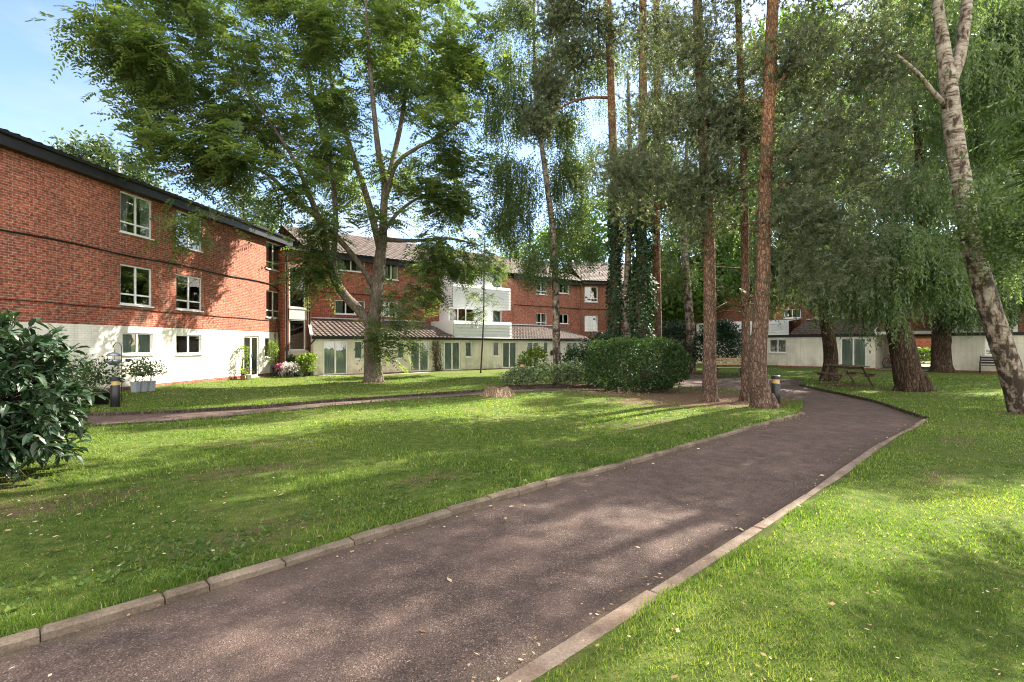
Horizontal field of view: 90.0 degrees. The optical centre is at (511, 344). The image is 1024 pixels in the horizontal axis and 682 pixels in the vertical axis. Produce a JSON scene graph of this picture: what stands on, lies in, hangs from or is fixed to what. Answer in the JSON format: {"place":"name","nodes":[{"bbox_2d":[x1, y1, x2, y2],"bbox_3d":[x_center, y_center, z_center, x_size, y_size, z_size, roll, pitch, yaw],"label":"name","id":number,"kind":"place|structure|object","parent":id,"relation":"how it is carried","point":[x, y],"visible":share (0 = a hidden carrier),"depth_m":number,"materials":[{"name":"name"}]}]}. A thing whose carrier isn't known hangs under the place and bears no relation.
{"place":"outdoors","nodes":[
{"label":"outdoors","id":0,"kind":"place"},
{"bbox_2d":[0,377,921,681],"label":"path","id":1,"kind":"structure","parent":0,"point":[554,557],"depth_m":3.62,"materials":[{"name":"grey asphalt"}]},
{"bbox_2d":[71,388,632,426],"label":"kerb","id":2,"kind":"structure","parent":1,"relation":"on","point":[295,409],"depth_m":11.86,"materials":[{"name":"grey concrete"}]},
{"bbox_2d":[0,412,804,654],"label":"kerb","id":3,"kind":"structure","parent":1,"relation":"on","point":[19,640],"depth_m":3.85,"materials":[{"name":"concrete"}]},
{"bbox_2d":[0,392,1023,681],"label":"fallen leaves","id":4,"kind":"object","parent":1,"relation":"on","point":[514,566],"visible":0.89,"depth_m":3.93,"materials":[{"name":"beige plant"}]},
{"bbox_2d":[499,419,925,681],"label":"kerb","id":5,"kind":"structure","parent":1,"relation":"on","point":[553,657],"depth_m":3.22,"materials":[{"name":"concrete"}]},
{"bbox_2d":[716,357,740,376],"bbox_3d":[10.956,1.114,25.810,1.700,0.954,0.580,0,0,-4],"label":"garden bench","id":6,"kind":"object","parent":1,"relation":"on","point":[728,359],"visible":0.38,"depth_m":25.99,"materials":[{"name":"brown wood"}]},
{"bbox_2d":[799,379,928,418],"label":"kerb","id":7,"kind":"structure","parent":1,"relation":"on","point":[879,402],"depth_m":14.73,"materials":[{"name":"grey concrete"}]},
{"bbox_2d":[0,0,956,267],"label":"sky","id":8,"kind":"structure","parent":0,"point":[31,104],"materials":[{"name":"blue"}]},
{"bbox_2d":[0,360,1023,681],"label":"lawn","id":9,"kind":"structure","parent":0,"point":[50,544],"depth_m":5.04,"materials":[{"name":"green plant"}]},
{"bbox_2d":[0,309,109,486],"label":"laurel bush","id":10,"kind":"object","parent":9,"relation":"on","point":[34,405],"visible":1,"depth_m":6.00,"materials":[{"name":"green plant"}]},
{"bbox_2d":[65,397,89,407],"bbox_3d":[-10.900,1.462,12.750,0.756,0.260,0.756,0,0,0],"label":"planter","id":11,"kind":"object","parent":9,"relation":"on","point":[86,401],"visible":0.06,"depth_m":12.68,"materials":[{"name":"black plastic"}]},
{"bbox_2d":[66,371,99,391],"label":"potted plant","id":12,"kind":"object","parent":11,"relation":"on","point":[85,380],"visible":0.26,"depth_m":12.81,"materials":[{"name":"green plant"}]},
{"bbox_2d":[42,127,136,300],"bbox_3d":[-23.232,-4.938,26.979,5.894,13.030,5.830,0,0,39],"label":"conifer tree","id":13,"kind":"object","parent":9,"relation":"on","point":[69,149],"visible":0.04,"depth_m":26.84,"materials":[{"name":"green plant"}]},
{"bbox_2d":[91,390,109,405],"bbox_3d":[-11.050,1.430,13.700,0.567,0.360,0.567,0,0,0],"label":"planter","id":14,"kind":"object","parent":9,"relation":"on","point":[100,400],"visible":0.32,"depth_m":13.58,"materials":[{"name":"black plastic"}]},
{"bbox_2d":[71,355,124,391],"bbox_3d":[-11.063,0.799,13.723,1.187,1.025,1.152,0,0,0],"label":"potted plant","id":15,"kind":"object","parent":14,"relation":"in","point":[99,376],"visible":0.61,"depth_m":13.72,"materials":[{"name":"green plant"}]},
{"bbox_2d":[66,125,148,302],"bbox_3d":[-22.268,-5.224,28.111,6.318,13.649,5.848,0,0,0],"label":"conifer tree","id":16,"kind":"object","parent":9,"relation":"on","point":[103,160],"visible":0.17,"depth_m":27.59,"materials":[{"name":"green plant"}]},
{"bbox_2d":[110,377,120,406],"bbox_3d":[-10.150,1.289,13.100,0.224,0.910,0.224,0,0,0],"label":"bollard light","id":17,"kind":"object","parent":9,"relation":"on","point":[115,392],"visible":0.94,"depth_m":13.02,"materials":[{"name":"black metal"}]},
{"bbox_2d":[113,343,121,401],"bbox_3d":[-11.170,0.827,14.500,0.261,1.770,0.022,0,0,0],"label":"hook pole","id":18,"kind":"object","parent":9,"relation":"on","point":[121,369],"visible":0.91,"depth_m":14.49,"materials":[{"name":"black metal"}]},
{"bbox_2d":[106,349,120,364],"bbox_3d":[-11.280,0.331,14.500,0.380,0.520,0.380,0,0,0],"label":"bird feeder","id":19,"kind":"object","parent":18,"relation":"hanging from","point":[114,354],"visible":0.8,"depth_m":14.41,"materials":[{"name":"silver metal"}]},
{"bbox_2d":[130,381,140,392],"bbox_3d":[-12.653,1.426,17.200,0.223,0.360,0.223,0,0,0],"label":"planter","id":20,"kind":"object","parent":9,"relation":"on","point":[135,386],"visible":0.91,"depth_m":17.11,"materials":[{"name":"grey plastic"}]},
{"bbox_2d":[116,356,153,381],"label":"potted plant","id":21,"kind":"object","parent":20,"relation":"in","point":[139,370],"visible":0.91,"depth_m":17.16,"materials":[{"name":"green plant"}]},
{"bbox_2d":[140,381,147,391],"bbox_3d":[-12.601,1.431,17.480,0.223,0.360,0.223,0,0,0],"label":"planter","id":22,"kind":"object","parent":9,"relation":"on","point":[143,385],"visible":0.76,"depth_m":17.40,"materials":[{"name":"grey plastic"}]},
{"bbox_2d":[125,357,161,380],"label":"potted plant","id":23,"kind":"object","parent":22,"relation":"in","point":[146,362],"visible":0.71,"depth_m":17.39,"materials":[{"name":"green plant"}]},
{"bbox_2d":[108,142,183,303],"bbox_3d":[-21.163,-4.886,28.922,6.762,13.031,6.867,0,0,0],"label":"conifer tree","id":24,"kind":"object","parent":9,"relation":"on","point":[138,176],"visible":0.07,"depth_m":28.63,"materials":[{"name":"green plant"}]},
{"bbox_2d":[0,128,294,397],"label":"apartment block","id":25,"kind":"structure","parent":9,"relation":"on","point":[76,234],"depth_m":18.06,"materials":[{"name":"red brick"}]},
{"bbox_2d":[119,264,154,307],"bbox_3d":[-13.588,-2.099,18.517,0.165,1.458,1.458,0,0,6],"label":"window","id":26,"kind":"structure","parent":25,"relation":"in","point":[124,304],"depth_m":18.52,"materials":[{"name":"white plastic"}]},
{"bbox_2d":[119,191,154,240],"bbox_3d":[-13.604,-4.634,18.518,0.196,1.468,1.458,0,0,6],"label":"window","id":27,"kind":"structure","parent":25,"relation":"in","point":[145,205],"depth_m":18.62,"materials":[{"name":"white plastic"}]},
{"bbox_2d":[122,333,154,355],"bbox_3d":[-13.599,-0.009,18.586,0.197,0.818,1.410,0,0,6],"label":"window","id":28,"kind":"structure","parent":25,"relation":"in","point":[133,344],"depth_m":18.57,"materials":[{"name":"glass"}]},
{"bbox_2d":[176,210,202,252],"bbox_3d":[-13.316,-4.634,21.094,0.196,1.468,1.520,0,0,6],"label":"window","id":29,"kind":"structure","parent":25,"relation":"in","point":[195,248],"depth_m":21.43,"materials":[{"name":"white plastic"}]},
{"bbox_2d":[176,274,203,311],"bbox_3d":[-13.300,-2.099,21.092,0.165,1.458,1.520,0,0,6],"label":"window","id":30,"kind":"structure","parent":25,"relation":"in","point":[182,309],"depth_m":21.09,"materials":[{"name":"white plastic"}]},
{"bbox_2d":[176,335,203,355],"bbox_3d":[-13.302,0.021,21.079,0.165,0.838,1.493,0,0,6],"label":"window","id":31,"kind":"structure","parent":25,"relation":"in","point":[199,336],"depth_m":21.20,"materials":[{"name":"glass"}]},
{"bbox_2d":[244,336,263,377],"bbox_3d":[-12.757,0.626,25.198,0.387,2.108,1.306,0,0,6],"label":"door","id":32,"kind":"structure","parent":25,"relation":"in","point":[251,341],"depth_m":25.43,"materials":[{"name":"white plastic"}]},
{"bbox_2d":[266,290,277,318],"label":"window","id":33,"kind":"structure","parent":25,"relation":"in","point":[267,291],"depth_m":26.87,"materials":[{"name":"white plastic"}]},
{"bbox_2d":[266,241,279,271],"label":"window","id":34,"kind":"structure","parent":25,"relation":"in","point":[267,243],"depth_m":26.86,"materials":[{"name":"white plastic"}]},
{"bbox_2d":[147,381,155,390],"bbox_3d":[-12.525,1.435,17.760,0.223,0.360,0.223,0,0,0],"label":"planter","id":35,"kind":"object","parent":9,"relation":"on","point":[151,385],"visible":0.85,"depth_m":17.68,"materials":[{"name":"grey plastic"}]},
{"bbox_2d":[135,358,168,381],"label":"potted plant","id":36,"kind":"object","parent":35,"relation":"in","point":[158,365],"visible":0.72,"depth_m":17.77,"materials":[{"name":"green plant"}]},
{"bbox_2d":[217,179,268,228],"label":"conifer tree","id":37,"kind":"object","parent":9,"relation":"on","point":[242,214],"visible":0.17,"depth_m":35.77,"materials":[{"name":"green plant"}]},
{"bbox_2d":[236,345,250,374],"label":"shrub","id":38,"kind":"object","parent":9,"relation":"on","point":[241,354],"visible":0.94,"depth_m":24.08,"materials":[{"name":"green plant"}]},
{"bbox_2d":[25,0,513,381],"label":"ailanthus tree","id":39,"kind":"object","parent":9,"relation":"on","point":[149,70],"visible":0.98,"depth_m":20.79,"materials":[{"name":"green plant"}]},
{"bbox_2d":[248,187,291,231],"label":"conifer tree","id":40,"kind":"object","parent":9,"relation":"on","point":[267,215],"visible":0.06,"depth_m":38.61,"materials":[{"name":"green plant"}]},
{"bbox_2d":[266,340,278,375],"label":"shrub","id":41,"kind":"object","parent":9,"relation":"on","point":[272,370],"visible":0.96,"depth_m":26.40,"materials":[{"name":"green plant"}]},
{"bbox_2d":[278,361,300,376],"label":"flower bush","id":42,"kind":"object","parent":9,"relation":"on","point":[291,365],"visible":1,"depth_m":25.86,"materials":[{"name":"white plant"}]},
{"bbox_2d":[269,245,312,375],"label":"stair tower","id":43,"kind":"structure","parent":9,"relation":"on","point":[294,322],"depth_m":27.75,"materials":[{"name":"brown brick"}]},
{"bbox_2d":[272,310,280,372],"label":"creeper","id":44,"kind":"object","parent":43,"relation":"attached to","point":[278,338],"visible":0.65,"depth_m":27.26,"materials":[{"name":"green plant"}]},
{"bbox_2d":[289,319,306,350],"bbox_3d":[-11.703,-0.496,27.932,0.165,1.722,1.102,0,0,31],"label":"window","id":45,"kind":"structure","parent":43,"relation":"in","point":[289,319],"depth_m":27.87,"materials":[{"name":"white plastic"}]},
{"bbox_2d":[281,354,310,375],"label":"shrub","id":46,"kind":"object","parent":9,"relation":"on","point":[290,358],"visible":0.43,"depth_m":26.75,"materials":[{"name":"green plant"}]},
{"bbox_2d":[292,352,318,376],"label":"shrub","id":47,"kind":"object","parent":9,"relation":"on","point":[307,356],"visible":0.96,"depth_m":26.42,"materials":[{"name":"green plant"}]},
{"bbox_2d":[74,383,629,415],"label":"kerb","id":48,"kind":"structure","parent":9,"relation":"on","point":[259,406],"depth_m":13.92,"materials":[{"name":"concrete"}]},
{"bbox_2d":[0,417,735,618],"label":"ground weeds","id":49,"kind":"object","parent":9,"relation":"on","point":[116,572],"visible":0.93,"depth_m":4.39,"materials":[{"name":"green plant"}]},
{"bbox_2d":[278,225,589,375],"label":"apartment block","id":50,"kind":"structure","parent":9,"relation":"on","point":[517,325],"depth_m":34.29,"materials":[{"name":"red brick"}]},
{"bbox_2d":[323,341,349,374],"bbox_3d":[-9.664,0.781,28.121,1.464,1.958,0.387,0,0,-40],"label":"door","id":51,"kind":"structure","parent":50,"relation":"in","point":[334,352],"depth_m":28.19,"materials":[{"name":"glass"}]},
{"bbox_2d":[334,300,364,314],"bbox_3d":[-9.964,-2.257,31.491,1.999,0.896,0.197,0,0,-40],"label":"window","id":52,"kind":"structure","parent":50,"relation":"in","point":[338,303],"depth_m":31.19,"materials":[{"name":"white plastic"}]},
{"bbox_2d":[337,260,364,272],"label":"window","id":53,"kind":"structure","parent":50,"relation":"in","point":[358,270],"depth_m":31.41,"materials":[{"name":"white plastic"}]},
{"bbox_2d":[354,341,363,359],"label":"window","id":54,"kind":"structure","parent":50,"relation":"in","point":[358,353],"depth_m":29.08,"materials":[{"name":"green glass"}]},
{"bbox_2d":[385,265,398,280],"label":"window","id":55,"kind":"structure","parent":50,"relation":"in","point":[386,266],"depth_m":33.29,"materials":[{"name":"white plastic"}]},
{"bbox_2d":[410,341,431,372],"bbox_3d":[-5.635,0.781,31.500,1.407,1.958,0.387,0,0,-40],"label":"door","id":56,"kind":"structure","parent":50,"relation":"in","point":[424,366],"depth_m":31.71,"materials":[{"name":"glass"}]},
{"bbox_2d":[430,340,444,370],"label":"creeper","id":57,"kind":"object","parent":50,"relation":"attached to","point":[436,361],"visible":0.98,"depth_m":32.19,"materials":[{"name":"green plant"}]},
{"bbox_2d":[444,341,462,370],"bbox_3d":[-3.813,0.781,33.029,1.331,1.958,0.387,0,0,-40],"label":"door","id":58,"kind":"structure","parent":50,"relation":"in","point":[451,349],"depth_m":33.12,"materials":[{"name":"glass"}]},
{"bbox_2d":[465,342,472,357],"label":"window","id":59,"kind":"structure","parent":50,"relation":"in","point":[468,344],"depth_m":34.04,"materials":[{"name":"green glass"}]},
{"bbox_2d":[492,310,500,321],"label":"window","id":60,"kind":"structure","parent":50,"relation":"in","point":[498,314],"depth_m":37.40,"materials":[{"name":"white plastic"}]},
{"bbox_2d":[502,342,515,368],"bbox_3d":[-0.116,0.781,36.132,1.410,1.958,0.387,0,0,-40],"label":"door","id":61,"kind":"structure","parent":50,"relation":"in","point":[509,348],"depth_m":36.23,"materials":[{"name":"glass"}]},
{"bbox_2d":[527,342,538,367],"bbox_3d":[1.612,0.781,37.585,1.340,1.958,0.387,0,0,-40],"label":"door","id":62,"kind":"structure","parent":50,"relation":"in","point":[529,344],"depth_m":37.68,"materials":[{"name":"white plastic"}]},
{"bbox_2d":[460,228,525,372],"bbox_3d":[-1.070,-2.640,30.603,4.440,8.681,3.638,0,0,0],"label":"sapling","id":63,"kind":"object","parent":9,"relation":"on","point":[500,264],"visible":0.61,"depth_m":30.35,"materials":[{"name":"green plant"}]},
{"bbox_2d":[481,386,515,397],"bbox_3d":[-0.412,1.462,16.035,1.218,0.339,1.205,0,0,0],"label":"tree stump","id":64,"kind":"object","parent":9,"relation":"on","point":[496,392],"visible":0.94,"depth_m":15.72,"materials":[{"name":"brown wood"}]},
{"bbox_2d":[500,365,540,385],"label":"shrub","id":65,"kind":"object","parent":9,"relation":"on","point":[522,371],"visible":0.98,"depth_m":19.31,"materials":[{"name":"green plant"}]},
{"bbox_2d":[514,344,550,373],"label":"shrub","id":66,"kind":"object","parent":9,"relation":"on","point":[532,353],"visible":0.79,"depth_m":24.47,"materials":[{"name":"green plant"}]},
{"bbox_2d":[470,0,624,375],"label":"birch tree","id":67,"kind":"object","parent":9,"relation":"on","point":[507,225],"visible":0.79,"depth_m":24.66,"materials":[{"name":"green plant"}]},
{"bbox_2d":[528,361,581,385],"bbox_3d":[1.675,1.127,19.956,2.202,1.018,1.667,0,0,0],"label":"shrub","id":68,"kind":"object","parent":9,"relation":"on","point":[563,368],"visible":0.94,"depth_m":19.75,"materials":[{"name":"green plant"}]},
{"bbox_2d":[504,217,609,265],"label":"broadleaf tree","id":69,"kind":"object","parent":9,"relation":"on","point":[538,240],"visible":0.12,"depth_m":57.16,"materials":[{"name":"green plant"}]},
{"bbox_2d":[557,344,591,378],"bbox_3d":[3.068,0.813,22.707,2.221,1.690,1.981,0,0,0],"label":"shrub","id":70,"kind":"object","parent":9,"relation":"on","point":[577,353],"visible":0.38,"depth_m":22.45,"materials":[{"name":"green plant"}]},
{"bbox_2d":[508,0,656,376],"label":"pine tree","id":71,"kind":"object","parent":9,"relation":"on","point":[559,23],"visible":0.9,"depth_m":22.48,"materials":[{"name":"green plant"}]},
{"bbox_2d":[565,359,599,384],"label":"shrub","id":72,"kind":"object","parent":9,"relation":"on","point":[582,368],"visible":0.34,"depth_m":20.07,"materials":[{"name":"green plant"}]},
{"bbox_2d":[574,330,622,354],"bbox_3d":[5.867,0.373,31.066,4.240,2.697,2.828,0,0,0],"label":"evergreen shrub","id":73,"kind":"object","parent":9,"relation":"on","point":[598,335],"visible":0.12,"depth_m":30.86,"materials":[{"name":"green plant"}]},
{"bbox_2d":[564,137,683,257],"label":"broadleaf tree","id":74,"kind":"object","parent":9,"relation":"on","point":[596,227],"visible":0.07,"depth_m":59.33,"materials":[{"name":"green plant"}]},
{"bbox_2d":[558,28,692,373],"bbox_3d":[6.079,-7.736,28.237,7.269,18.872,4.568,0,0,0],"label":"birch tree","id":75,"kind":"object","parent":9,"relation":"on","point":[626,332],"visible":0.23,"depth_m":27.55,"materials":[{"name":"green plant"}]},
{"bbox_2d":[568,262,702,361],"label":"apartment block","id":76,"kind":"structure","parent":9,"relation":"on","point":[593,306],"depth_m":45.18,"materials":[{"name":"brown brick"}]},
{"bbox_2d":[585,316,597,331],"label":"window","id":77,"kind":"structure","parent":76,"relation":"in","point":[594,327],"depth_m":45.09,"materials":[{"name":"white plastic"}]},
{"bbox_2d":[580,335,695,392],"bbox_3d":[4.234,0.651,17.613,3.746,2.010,2.805,0,0,0],"label":"hedge","id":78,"kind":"object","parent":9,"relation":"on","point":[606,380],"visible":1,"depth_m":16.84,"materials":[{"name":"green plant"}]},
{"bbox_2d":[591,0,703,381],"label":"pine tree","id":79,"kind":"object","parent":9,"relation":"on","point":[641,276],"visible":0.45,"depth_m":21.69,"materials":[{"name":"green plant"}]},
{"bbox_2d":[572,0,762,401],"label":"pine tree","id":80,"kind":"object","parent":9,"relation":"on","point":[632,170],"visible":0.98,"depth_m":14.19,"materials":[{"name":"green plant"}]},
{"bbox_2d":[647,318,698,357],"bbox_3d":[9.086,0.037,29.584,3.723,3.202,2.373,0,0,0],"label":"evergreen shrub","id":81,"kind":"object","parent":9,"relation":"on","point":[675,330],"visible":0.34,"depth_m":29.17,"materials":[{"name":"green plant"}]},
{"bbox_2d":[647,0,709,373],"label":"pine tree","id":82,"kind":"object","parent":9,"relation":"on","point":[657,317],"visible":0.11,"depth_m":23.05,"materials":[{"name":"orange plant"}]},
{"bbox_2d":[619,199,749,348],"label":"broadleaf tree","id":83,"kind":"object","parent":9,"relation":"on","point":[672,311],"visible":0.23,"depth_m":41.55,"materials":[{"name":"green plant"}]},
{"bbox_2d":[631,59,752,372],"bbox_3d":[9.957,-7.216,28.490,7.145,17.811,5.498,0,0,0],"label":"birch tree","id":84,"kind":"object","parent":9,"relation":"on","point":[687,298],"visible":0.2,"depth_m":28.21,"materials":[{"name":"green plant"}]},
{"bbox_2d":[686,318,741,366],"bbox_3d":[10.958,0.082,27.620,3.220,3.106,2.394,0,0,0],"label":"evergreen shrub","id":85,"kind":"object","parent":9,"relation":"on","point":[724,335],"visible":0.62,"depth_m":27.26,"materials":[{"name":"green plant"}]},
{"bbox_2d":[690,90,805,303],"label":"broadleaf tree","id":86,"kind":"object","parent":9,"relation":"on","point":[750,168],"visible":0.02,"depth_m":43.03,"materials":[{"name":"green plant"}]},
{"bbox_2d":[669,0,829,400],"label":"pine tree","id":87,"kind":"object","parent":9,"relation":"on","point":[745,309],"visible":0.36,"depth_m":14.71,"materials":[{"name":"orange plant"}]},
{"bbox_2d":[714,175,812,322],"bbox_3d":[17.397,-5.058,34.074,9.505,13.367,6.575,0,0,14],"label":"broadleaf tree","id":88,"kind":"object","parent":9,"relation":"on","point":[729,277],"visible":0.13,"depth_m":34.30,"materials":[{"name":"green plant"}]},
{"bbox_2d":[771,375,780,403],"bbox_3d":[6.880,1.279,13.350,0.224,0.950,0.224,0,0,0],"label":"bollard light","id":89,"kind":"object","parent":9,"relation":"on","point":[775,386],"visible":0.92,"depth_m":13.26,"materials":[{"name":"black plastic"}]},
{"bbox_2d":[733,80,882,381],"bbox_3d":[13.081,-5.057,22.189,6.260,13.628,6.098,0,0,40],"label":"weeping tree","id":90,"kind":"object","parent":9,"relation":"on","point":[830,350],"visible":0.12,"depth_m":21.97,"materials":[{"name":"green plant"}]},
{"bbox_2d":[695,0,950,408],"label":"pine tree","id":91,"kind":"object","parent":9,"relation":"on","point":[773,74],"visible":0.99,"depth_m":12.61,"materials":[{"name":"green plant"}]},
{"bbox_2d":[736,0,924,231],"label":"broadleaf tree","id":92,"kind":"object","parent":9,"relation":"on","point":[827,75],"visible":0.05,"depth_m":43.48,"materials":[{"name":"green plant"}]},
{"bbox_2d":[814,364,881,385],"bbox_3d":[13.132,1.205,20.255,1.776,0.770,1.800,0,0,4],"label":"picnic table","id":93,"kind":"object","parent":9,"relation":"on","point":[850,374],"visible":1,"depth_m":19.71,"materials":[{"name":"brown wood"}]},
{"bbox_2d":[696,233,1023,372],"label":"apartment block","id":94,"kind":"structure","parent":9,"relation":"on","point":[792,343],"depth_m":35.29,"materials":[{"name":"beige paint"}]},
{"bbox_2d":[768,339,785,352],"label":"window","id":95,"kind":"structure","parent":94,"relation":"in","point":[776,345],"depth_m":37.29,"materials":[{"name":"grey glass"}]},
{"bbox_2d":[783,309,800,318],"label":"window","id":96,"kind":"structure","parent":94,"relation":"in","point":[798,314],"depth_m":38.89,"materials":[{"name":"white plastic"}]},
{"bbox_2d":[841,338,865,367],"bbox_3d":[22.691,0.570,34.015,1.449,1.996,0.125,0,0,45],"label":"door","id":97,"kind":"structure","parent":94,"relation":"in","point":[854,353],"depth_m":34.02,"materials":[{"name":"glass"}]},
{"bbox_2d":[797,0,1023,391],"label":"weeping tree","id":98,"kind":"object","parent":9,"relation":"on","point":[994,71],"visible":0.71,"depth_m":16.44,"materials":[{"name":"green plant"}]},
{"bbox_2d":[915,339,930,359],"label":"garden wall","id":99,"kind":"structure","parent":9,"relation":"on","point":[922,343],"depth_m":51.77,"materials":[{"name":"red brick"}]},
{"bbox_2d":[917,347,930,362],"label":"shrub","id":100,"kind":"object","parent":9,"relation":"on","point":[924,350],"visible":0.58,"depth_m":43.05,"materials":[{"name":"green plant"}]},
{"bbox_2d":[865,6,1023,213],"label":"broadleaf tree","id":101,"kind":"object","parent":9,"relation":"on","point":[902,135],"visible":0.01,"depth_m":42.05,"materials":[{"name":"green plant"}]},
{"bbox_2d":[897,0,1023,413],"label":"birch tree","id":102,"kind":"object","parent":9,"relation":"on","point":[969,232],"visible":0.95,"depth_m":11.62,"materials":[{"name":"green plant"}]},
{"bbox_2d":[898,0,1023,304],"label":"weeping tree","id":103,"kind":"object","parent":9,"relation":"on","point":[1001,268],"visible":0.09,"depth_m":18.61,"materials":[{"name":"green plant"}]},
{"bbox_2d":[900,84,1023,372],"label":"weeping tree","id":104,"kind":"object","parent":9,"relation":"on","point":[942,330],"visible":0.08,"depth_m":28.15,"materials":[{"name":"green plant"}]},
{"bbox_2d":[979,356,994,372],"bbox_3d":[26.705,1.114,28.325,1.250,0.960,0.668,0,0,45],"label":"metal bench","id":105,"kind":"object","parent":9,"relation":"on","point":[985,359],"visible":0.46,"depth_m":28.68,"materials":[{"name":"black metal"}]},
{"bbox_2d":[947,95,1023,242],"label":"overhanging tree","id":106,"kind":"object","parent":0,"point":[1016,134],"visible":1,"depth_m":6.45,"materials":[{"name":"green plant"}]},
{"bbox_3d":[-12.200,1.434,14.600,0.546,0.340,0.546,0,0,0],"label":"planter","id":107,"kind":"object","parent":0,"visible":0},
{"bbox_2d":[59,353,109,388],"bbox_3d":[-12.216,0.747,14.574,1.202,1.152,1.282,0,0,0],"label":"potted plant","id":108,"kind":"object","parent":107,"relation":"in","point":[85,357],"visible":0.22,"depth_m":14.56,"materials":[{"name":"green plant"}]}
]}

